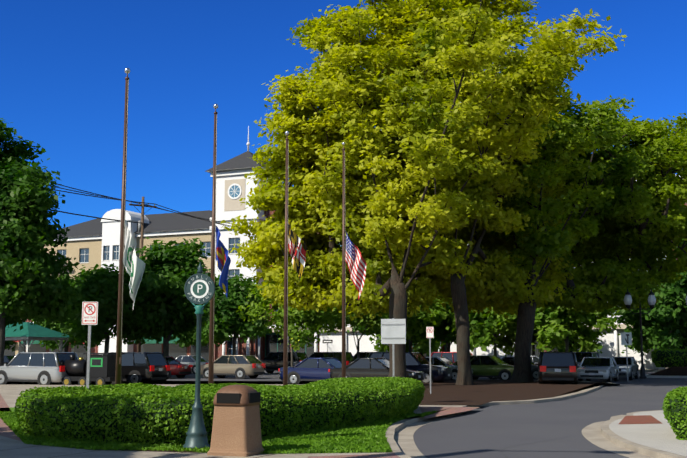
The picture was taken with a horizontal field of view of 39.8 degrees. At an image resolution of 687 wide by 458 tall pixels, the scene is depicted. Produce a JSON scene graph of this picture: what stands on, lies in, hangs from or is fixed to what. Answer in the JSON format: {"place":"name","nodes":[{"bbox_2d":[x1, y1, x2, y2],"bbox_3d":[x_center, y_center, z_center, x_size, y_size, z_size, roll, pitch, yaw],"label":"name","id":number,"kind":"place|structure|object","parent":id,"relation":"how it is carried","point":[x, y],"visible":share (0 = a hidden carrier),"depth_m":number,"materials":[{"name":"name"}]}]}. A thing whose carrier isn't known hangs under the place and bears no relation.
{"place":"outdoors","nodes":[
{"label":"outdoors","id":0,"kind":"place"},
{"bbox_2d":[4,355,15,363],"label":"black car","id":1,"kind":"object","parent":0,"point":[8,359],"visible":0.1,"depth_m":76.48,"materials":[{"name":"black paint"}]},
{"bbox_2d":[5,320,16,351],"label":"tree","id":2,"kind":"object","parent":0,"point":[8,344],"visible":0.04,"depth_m":92.78,"materials":[{"name":"green plant"}]},
{"bbox_2d":[0,407,448,453],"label":"lawn","id":3,"kind":"structure","parent":0,"point":[370,437],"depth_m":17.38,"materials":[{"name":"green plant"}]},
{"bbox_2d":[82,302,97,390],"bbox_3d":[-5.205,2.839,19.354,0.330,2.703,0.050,-1,-7,5],"label":"no parking sign","id":4,"kind":"object","parent":3,"relation":"on","point":[87,311],"visible":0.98,"depth_m":19.46,"materials":[{"name":"white metal"}]},
{"bbox_2d":[115,68,129,383],"bbox_3d":[-7.241,0.110,31.096,0.380,11.120,0.380,0,-7,-1],"label":"flagpole","id":5,"kind":"object","parent":3,"relation":"on","point":[120,303],"visible":0.83,"depth_m":30.97,"materials":[{"name":"brown metal"}]},
{"bbox_2d":[123,218,144,306],"bbox_3d":[-6.823,1.143,30.869,0.672,3.010,0.388,-3,-8,19],"label":"flag","id":6,"kind":"object","parent":5,"relation":"attached to","point":[134,264],"visible":1,"depth_m":30.86,"materials":[{"name":"fabric"}]},
{"bbox_2d":[207,385,264,456],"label":"litter bin","id":7,"kind":"object","parent":3,"relation":"on","point":[236,429],"visible":0.98,"depth_m":15.55,"materials":[{"name":"brown concrete"}]},
{"bbox_2d":[0,394,478,457],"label":"sidewalk","id":8,"kind":"structure","parent":0,"point":[10,453],"depth_m":15.65,"materials":[{"name":"grey concrete"}]},
{"bbox_2d":[0,0,686,229],"label":"sky","id":9,"kind":"structure","parent":0,"point":[63,63],"materials":[{"name":"blue"}]},
{"bbox_2d":[342,142,345,377],"bbox_3d":[0.013,1.601,45.007,0.380,11.720,0.380,0,-7,-1],"label":"flagpole","id":10,"kind":"object","parent":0,"point":[343,292],"visible":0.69,"depth_m":44.84,"materials":[{"name":"brown metal"}]},
{"bbox_2d":[345,232,366,298],"bbox_3d":[0.592,1.726,44.862,0.999,3.297,0.392,-2,-8,18],"label":"american flag","id":11,"kind":"object","parent":10,"relation":"attached to","point":[355,262],"visible":1,"depth_m":44.87,"materials":[{"name":"multicoloured fabric"}]},
{"bbox_2d":[166,371,686,457],"bbox_3d":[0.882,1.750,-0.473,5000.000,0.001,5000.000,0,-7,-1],"label":"road","id":12,"kind":"structure","parent":0,"point":[494,431],"depth_m":23.82,"materials":[{"name":"grey asphalt"}]},
{"bbox_2d":[5,322,68,351],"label":"pavilion","id":13,"kind":"structure","parent":12,"relation":"on","point":[28,332],"depth_m":70.90,"materials":[{"name":"green fabric"}]},
{"bbox_2d":[0,352,78,384],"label":"silver suv","id":14,"kind":"object","parent":12,"relation":"on","point":[44,368],"visible":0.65,"depth_m":48.81,"materials":[{"name":"grey paint"}]},
{"bbox_2d":[0,118,82,365],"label":"tree","id":15,"kind":"object","parent":12,"relation":"on","point":[38,293],"depth_m":57.93,"materials":[{"name":"green plant"}]},
{"bbox_2d":[31,273,104,351],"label":"street tree","id":16,"kind":"object","parent":12,"relation":"on","point":[51,344],"depth_m":80.74,"materials":[{"name":"green plant"}]},
{"bbox_2d":[52,353,124,385],"bbox_3d":[-13.084,7.190,48.426,3.675,1.720,1.350,-3,-8,24],"label":"kiddie train","id":17,"kind":"object","parent":12,"relation":"on","point":[102,367],"visible":0.88,"depth_m":47.70,"materials":[{"name":"painted metal"},{"name":"rubber"},{"name":"plastic"}]},
{"bbox_2d":[59,263,155,352],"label":"street tree","id":18,"kind":"object","parent":12,"relation":"on","point":[99,286],"depth_m":67.71,"materials":[{"name":"green plant"}]},
{"bbox_2d":[89,352,169,382],"bbox_3d":[-11.826,7.543,51.100,4.732,1.802,2.200,-3,-8,24],"label":"suv","id":19,"kind":"object","parent":12,"relation":"on","point":[150,367],"visible":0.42,"depth_m":49.86,"materials":[{"name":"black paint"}]},
{"bbox_2d":[129,197,156,351],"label":"utility pole","id":20,"kind":"object","parent":12,"relation":"on","point":[141,228],"visible":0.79,"depth_m":77.98,"materials":[{"name":"brown wood"}]},
{"bbox_2d":[45,184,248,226],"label":"utility wires","id":21,"kind":"object","parent":20,"relation":"attached to","point":[102,196],"visible":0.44,"depth_m":73.36,"materials":[{"name":"black rubber"}]},
{"bbox_2d":[123,237,219,355],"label":"street tree","id":22,"kind":"object","parent":12,"relation":"on","point":[178,265],"depth_m":69.83,"materials":[{"name":"green plant"}]},
{"bbox_2d":[165,356,192,377],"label":"car","id":23,"kind":"object","parent":12,"relation":"on","point":[178,369],"visible":0.38,"depth_m":63.30,"materials":[{"name":"red paint"}]},
{"bbox_2d":[176,355,208,373],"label":"car","id":24,"kind":"object","parent":12,"relation":"on","point":[187,359],"visible":0.25,"depth_m":76.80,"materials":[{"name":"grey paint"}]},
{"bbox_2d":[172,326,228,354],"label":"street tree","id":25,"kind":"object","parent":12,"relation":"on","point":[188,341],"depth_m":97.19,"materials":[{"name":"green plant"}]},
{"bbox_2d":[14,376,425,445],"bbox_3d":[-1.177,4.172,22.885,4.948,1.101,13.460,-5,-9,33],"label":"hedge","id":26,"kind":"object","parent":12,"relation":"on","point":[362,387],"depth_m":18.49,"materials":[{"name":"green plant"}]},
{"bbox_2d":[194,273,271,354],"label":"street tree","id":27,"kind":"object","parent":12,"relation":"on","point":[226,324],"depth_m":89.47,"materials":[{"name":"green plant"}]},
{"bbox_2d":[201,355,264,378],"bbox_3d":[-7.561,9.242,63.504,4.432,1.606,2.080,-3,-8,24],"label":"station wagon","id":28,"kind":"object","parent":12,"relation":"on","point":[243,366],"visible":0.92,"depth_m":62.61,"materials":[{"name":"beige paint"}]},
{"bbox_2d":[261,352,307,372],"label":"dark car","id":29,"kind":"object","parent":12,"relation":"on","point":[273,361],"visible":0.48,"depth_m":77.02,"materials":[{"name":"black paint"}]},
{"bbox_2d":[236,264,352,366],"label":"young tree","id":30,"kind":"object","parent":12,"relation":"on","point":[317,321],"depth_m":70.21,"materials":[{"name":"green plant"}]},
{"bbox_2d":[0,381,619,457],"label":"kerb block","id":31,"kind":"structure","parent":12,"relation":"on","point":[10,392],"depth_m":31.42,"materials":[{"name":"grey concrete"}]},
{"bbox_2d":[1,439,271,457],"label":"sidewalk joints","id":32,"kind":"object","parent":31,"relation":"on","point":[98,450],"visible":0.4,"depth_m":15.70,"materials":[{"name":"grey concrete"}]},
{"bbox_2d":[208,104,217,383],"bbox_3d":[-4.902,0.705,35.707,0.380,11.120,0.380,0,-7,-1],"label":"flagpole","id":33,"kind":"object","parent":31,"relation":"on","point":[211,345],"visible":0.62,"depth_m":35.61,"materials":[{"name":"brown metal"}]},
{"bbox_2d":[215,226,230,296],"bbox_3d":[-4.514,1.204,35.499,0.612,2.768,0.467,0,-7,-1],"label":"flag","id":34,"kind":"object","parent":33,"relation":"attached to","point":[222,258],"visible":1,"depth_m":35.47,"materials":[{"name":"blue fabric"}]},
{"bbox_2d":[283,131,288,384],"bbox_3d":[-2.427,1.284,40.202,0.380,11.120,0.380,0,-7,-1],"label":"flagpole","id":35,"kind":"object","parent":31,"relation":"on","point":[285,359],"visible":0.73,"depth_m":40.00,"materials":[{"name":"brown metal"}]},
{"bbox_2d":[288,222,305,282],"bbox_3d":[-1.987,0.995,40.096,0.733,2.674,0.415,-2,-8,12],"label":"flag","id":36,"kind":"object","parent":35,"relation":"attached to","point":[297,251],"visible":1,"depth_m":40.11,"materials":[{"name":"multicoloured fabric"}]},
{"bbox_2d":[31,380,604,451],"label":"mulch beds","id":37,"kind":"object","parent":31,"relation":"on","point":[450,392],"visible":0.55,"depth_m":40.11,"materials":[{"name":"brown soil"}]},
{"bbox_2d":[183,262,214,448],"bbox_3d":[-2.558,2.205,16.725,0.466,3.280,0.466,7,-10,-44],"label":"parking sign post","id":38,"kind":"object","parent":37,"relation":"on","point":[196,433],"visible":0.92,"depth_m":16.70,"materials":[{"name":"teal metal"}]},
{"bbox_2d":[220,0,610,377],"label":"tree","id":39,"kind":"object","parent":37,"relation":"on","point":[323,88],"depth_m":47.87,"materials":[{"name":"green plant"}]},
{"bbox_2d":[426,327,433,393],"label":"street sign","id":40,"kind":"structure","parent":37,"relation":"on","point":[430,335],"depth_m":38.37,"materials":[{"name":"white"}]},
{"bbox_2d":[301,0,626,384],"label":"tree","id":41,"kind":"object","parent":37,"relation":"on","point":[483,210],"depth_m":49.16,"materials":[{"name":"green plant"}]},
{"bbox_2d":[488,82,686,381],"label":"tree","id":42,"kind":"object","parent":37,"relation":"on","point":[599,245],"depth_m":58.81,"materials":[{"name":"green plant"}]},
{"bbox_2d":[381,318,405,376],"bbox_3d":[1.612,4.249,30.473,0.800,2.750,0.050,-1,-7,11],"label":"sign","id":43,"kind":"object","parent":31,"relation":"on","point":[393,331],"visible":0.82,"depth_m":30.56,"materials":[{"name":"white metal"}]},
{"bbox_2d":[382,324,404,338],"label":"sign back braces","id":44,"kind":"object","parent":43,"relation":"attached to","point":[393,324],"visible":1,"depth_m":30.56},
{"bbox_2d":[386,411,467,456],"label":"kerb joints","id":45,"kind":"object","parent":31,"relation":"attached to","point":[407,439],"visible":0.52,"depth_m":19.41,"materials":[{"name":"grey concrete"}]},
{"bbox_2d":[394,411,465,457],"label":"kerb gutter","id":46,"kind":"object","parent":31,"relation":"attached to","point":[408,447],"visible":0.56,"depth_m":20.36,"materials":[{"name":"beige concrete"}]},
{"bbox_2d":[278,358,341,383],"bbox_3d":[-1.005,7.639,50.711,4.732,1.513,2.120,-3,-8,24],"label":"blue sedan car","id":47,"kind":"object","parent":12,"relation":"on","point":[307,370],"visible":0.44,"depth_m":50.19,"materials":[{"name":"blue paint"}]},
{"bbox_2d":[293,352,354,366],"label":"car","id":48,"kind":"object","parent":12,"relation":"on","point":[349,357],"visible":0.23,"depth_m":72.05,"materials":[{"name":"blue paint"}]},
{"bbox_2d":[323,339,332,351],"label":"sign","id":49,"kind":"object","parent":12,"relation":"on","point":[327,341],"visible":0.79,"depth_m":83.09,"materials":[{"name":"white metal"}]},
{"bbox_2d":[4,126,686,371],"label":"town building","id":50,"kind":"structure","parent":12,"relation":"on","point":[92,243],"depth_m":109.15,"materials":[{"name":"white paint"}]},
{"bbox_2d":[320,305,388,357],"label":"young tree","id":51,"kind":"object","parent":12,"relation":"on","point":[372,323],"depth_m":76.02,"materials":[{"name":"green plant"}]},
{"bbox_2d":[353,352,370,359],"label":"car","id":52,"kind":"object","parent":12,"relation":"on","point":[364,354],"visible":0.04,"depth_m":77.32,"materials":[{"name":"grey paint"}]},
{"bbox_2d":[347,321,380,337],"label":"tree","id":53,"kind":"object","parent":12,"relation":"on","point":[358,328],"depth_m":88.49,"materials":[{"name":"green plant"}]},
{"bbox_2d":[328,358,423,381],"bbox_3d":[1.706,7.432,49.103,4.732,1.513,2.120,-3,-8,24],"label":"black sedan car","id":54,"kind":"object","parent":12,"relation":"on","point":[367,367],"visible":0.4,"depth_m":48.49,"materials":[{"name":"black paint"}]},
{"bbox_2d":[369,296,450,355],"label":"tree","id":55,"kind":"object","parent":12,"relation":"on","point":[418,324],"depth_m":81.72,"materials":[{"name":"green plant"}]},
{"bbox_2d":[368,352,452,382],"bbox_3d":[3.580,7.737,52.596,4.732,1.802,2.200,-3,-8,24],"label":"navy suv","id":56,"kind":"object","parent":12,"relation":"on","point":[419,361],"visible":0.5,"depth_m":51.56,"materials":[{"name":"blue paint"}]},
{"bbox_2d":[426,357,473,379],"bbox_3d":[5.844,8.680,58.782,4.732,1.513,2.120,-3,-8,24],"label":"car","id":57,"kind":"object","parent":12,"relation":"on","point":[444,361],"visible":0.1,"depth_m":57.94,"materials":[{"name":"grey paint"}]},
{"bbox_2d":[431,352,472,361],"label":"car","id":58,"kind":"object","parent":12,"relation":"on","point":[452,356],"visible":0.04,"depth_m":68.33,"materials":[{"name":"red paint"}]},
{"bbox_2d":[425,301,479,351],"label":"tree","id":59,"kind":"object","parent":12,"relation":"on","point":[441,332],"depth_m":85.30,"materials":[{"name":"green plant"}]},
{"bbox_2d":[451,355,513,379],"bbox_3d":[8.905,8.544,58.093,4.432,1.606,2.080,-3,-8,24],"label":"car","id":60,"kind":"object","parent":12,"relation":"on","point":[488,366],"visible":0.48,"depth_m":57.30,"materials":[{"name":"green paint"}]},
{"bbox_2d":[446,303,538,356],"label":"tree","id":61,"kind":"object","parent":12,"relation":"on","point":[480,325],"depth_m":80.14,"materials":[{"name":"green plant"}]},
{"bbox_2d":[488,356,537,379],"bbox_3d":[11.282,9.001,61.275,4.732,1.513,2.120,-3,-8,24],"label":"car","id":62,"kind":"object","parent":12,"relation":"on","point":[534,366],"visible":0.15,"depth_m":60.69,"materials":[{"name":"grey paint"}]},
{"bbox_2d":[531,356,538,362],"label":"car","id":63,"kind":"object","parent":12,"relation":"on","point":[534,359],"visible":0.08,"depth_m":72.48,"materials":[{"name":"grey paint"}]},
{"bbox_2d":[513,309,572,355],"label":"tree","id":64,"kind":"object","parent":12,"relation":"on","point":[534,331],"depth_m":85.27,"materials":[{"name":"green plant"}]},
{"bbox_2d":[536,352,577,383],"bbox_3d":[11.614,7.593,51.558,2.280,1.822,5.132,-2,-8,12],"label":"car","id":65,"kind":"object","parent":12,"relation":"on","point":[557,366],"visible":0.94,"depth_m":49.20,"materials":[{"name":"black paint"}]},
{"bbox_2d":[550,341,574,351],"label":"young tree","id":66,"kind":"object","parent":12,"relation":"on","point":[562,348],"visible":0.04,"depth_m":92.35,"materials":[{"name":"green plant"}]},
{"bbox_2d":[531,306,620,353],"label":"tree","id":67,"kind":"object","parent":12,"relation":"on","point":[556,324],"depth_m":78.71,"materials":[{"name":"green plant"}]},
{"bbox_2d":[575,352,598,368],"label":"grey car","id":68,"kind":"object","parent":12,"relation":"on","point":[580,356],"visible":0.19,"depth_m":66.22,"materials":[{"name":"grey paint"}]},
{"bbox_2d":[577,357,618,382],"bbox_3d":[15.049,8.328,56.053,2.120,1.513,4.732,-3,-8,24],"label":"white sedan car","id":69,"kind":"object","parent":12,"relation":"on","point":[590,368],"visible":0.92,"depth_m":54.83,"materials":[{"name":"white paint"}]},
{"bbox_2d":[602,356,638,379],"bbox_3d":[17.909,9.018,61.403,2.120,1.513,4.732,-3,-8,24],"label":"dark car","id":70,"kind":"object","parent":12,"relation":"on","point":[633,367],"visible":0.56,"depth_m":60.51,"materials":[{"name":"grey paint"}]},
{"bbox_2d":[621,333,631,380],"bbox_3d":[17.209,7.758,57.560,0.620,2.930,0.060,-3,-8,19],"label":"road sign","id":71,"kind":"object","parent":12,"relation":"on","point":[626,339],"visible":1,"depth_m":57.64,"materials":[{"name":"white metal"}]},
{"bbox_2d":[601,410,686,457],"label":"curb","id":72,"kind":"structure","parent":12,"relation":"on","point":[609,434],"depth_m":17.56,"materials":[{"name":"grey concrete"}]},
{"bbox_2d":[582,415,654,457],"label":"kerb gutter","id":73,"kind":"object","parent":72,"relation":"attached to","point":[591,433],"visible":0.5,"depth_m":19.00,"materials":[{"name":"beige concrete"}]},
{"bbox_2d":[608,238,686,368],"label":"tree","id":74,"kind":"object","parent":12,"relation":"on","point":[670,314],"depth_m":81.86,"materials":[{"name":"green plant"}]},
{"bbox_2d":[662,386,686,439],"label":"hedge","id":75,"kind":"object","parent":12,"relation":"on","point":[680,392],"depth_m":18.24,"materials":[{"name":"green plant"}]},
{"bbox_2d":[609,410,686,456],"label":"sidewalk","id":76,"kind":"structure","parent":0,"point":[662,436],"depth_m":19.41,"materials":[{"name":"concrete"}]},
{"bbox_2d":[619,415,661,423],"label":"brick paving","id":77,"kind":"structure","parent":76,"relation":"on","point":[644,419],"depth_m":23.29,"materials":[{"name":"red brick"}]},
{"bbox_2d":[628,374,686,377],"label":"curb","id":78,"kind":"structure","parent":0,"point":[653,376],"depth_m":64.49,"materials":[{"name":"concrete"}]},
{"bbox_2d":[624,288,655,378],"bbox_3d":[18.224,6.383,58.081,2.055,5.490,0.498,1,-7,-9],"label":"twin street lamp","id":79,"kind":"object","parent":78,"relation":"on","point":[651,299],"visible":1,"depth_m":58.08,"materials":[{"name":"black"}]},
{"bbox_2d":[649,367,686,375],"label":"mulch planter","id":80,"kind":"object","parent":78,"relation":"on","point":[676,371],"visible":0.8,"depth_m":65.05,"materials":[{"name":"brown soil"}]},
{"bbox_2d":[651,348,686,367],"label":"hedge planter","id":81,"kind":"object","parent":80,"relation":"on","point":[667,356],"depth_m":65.83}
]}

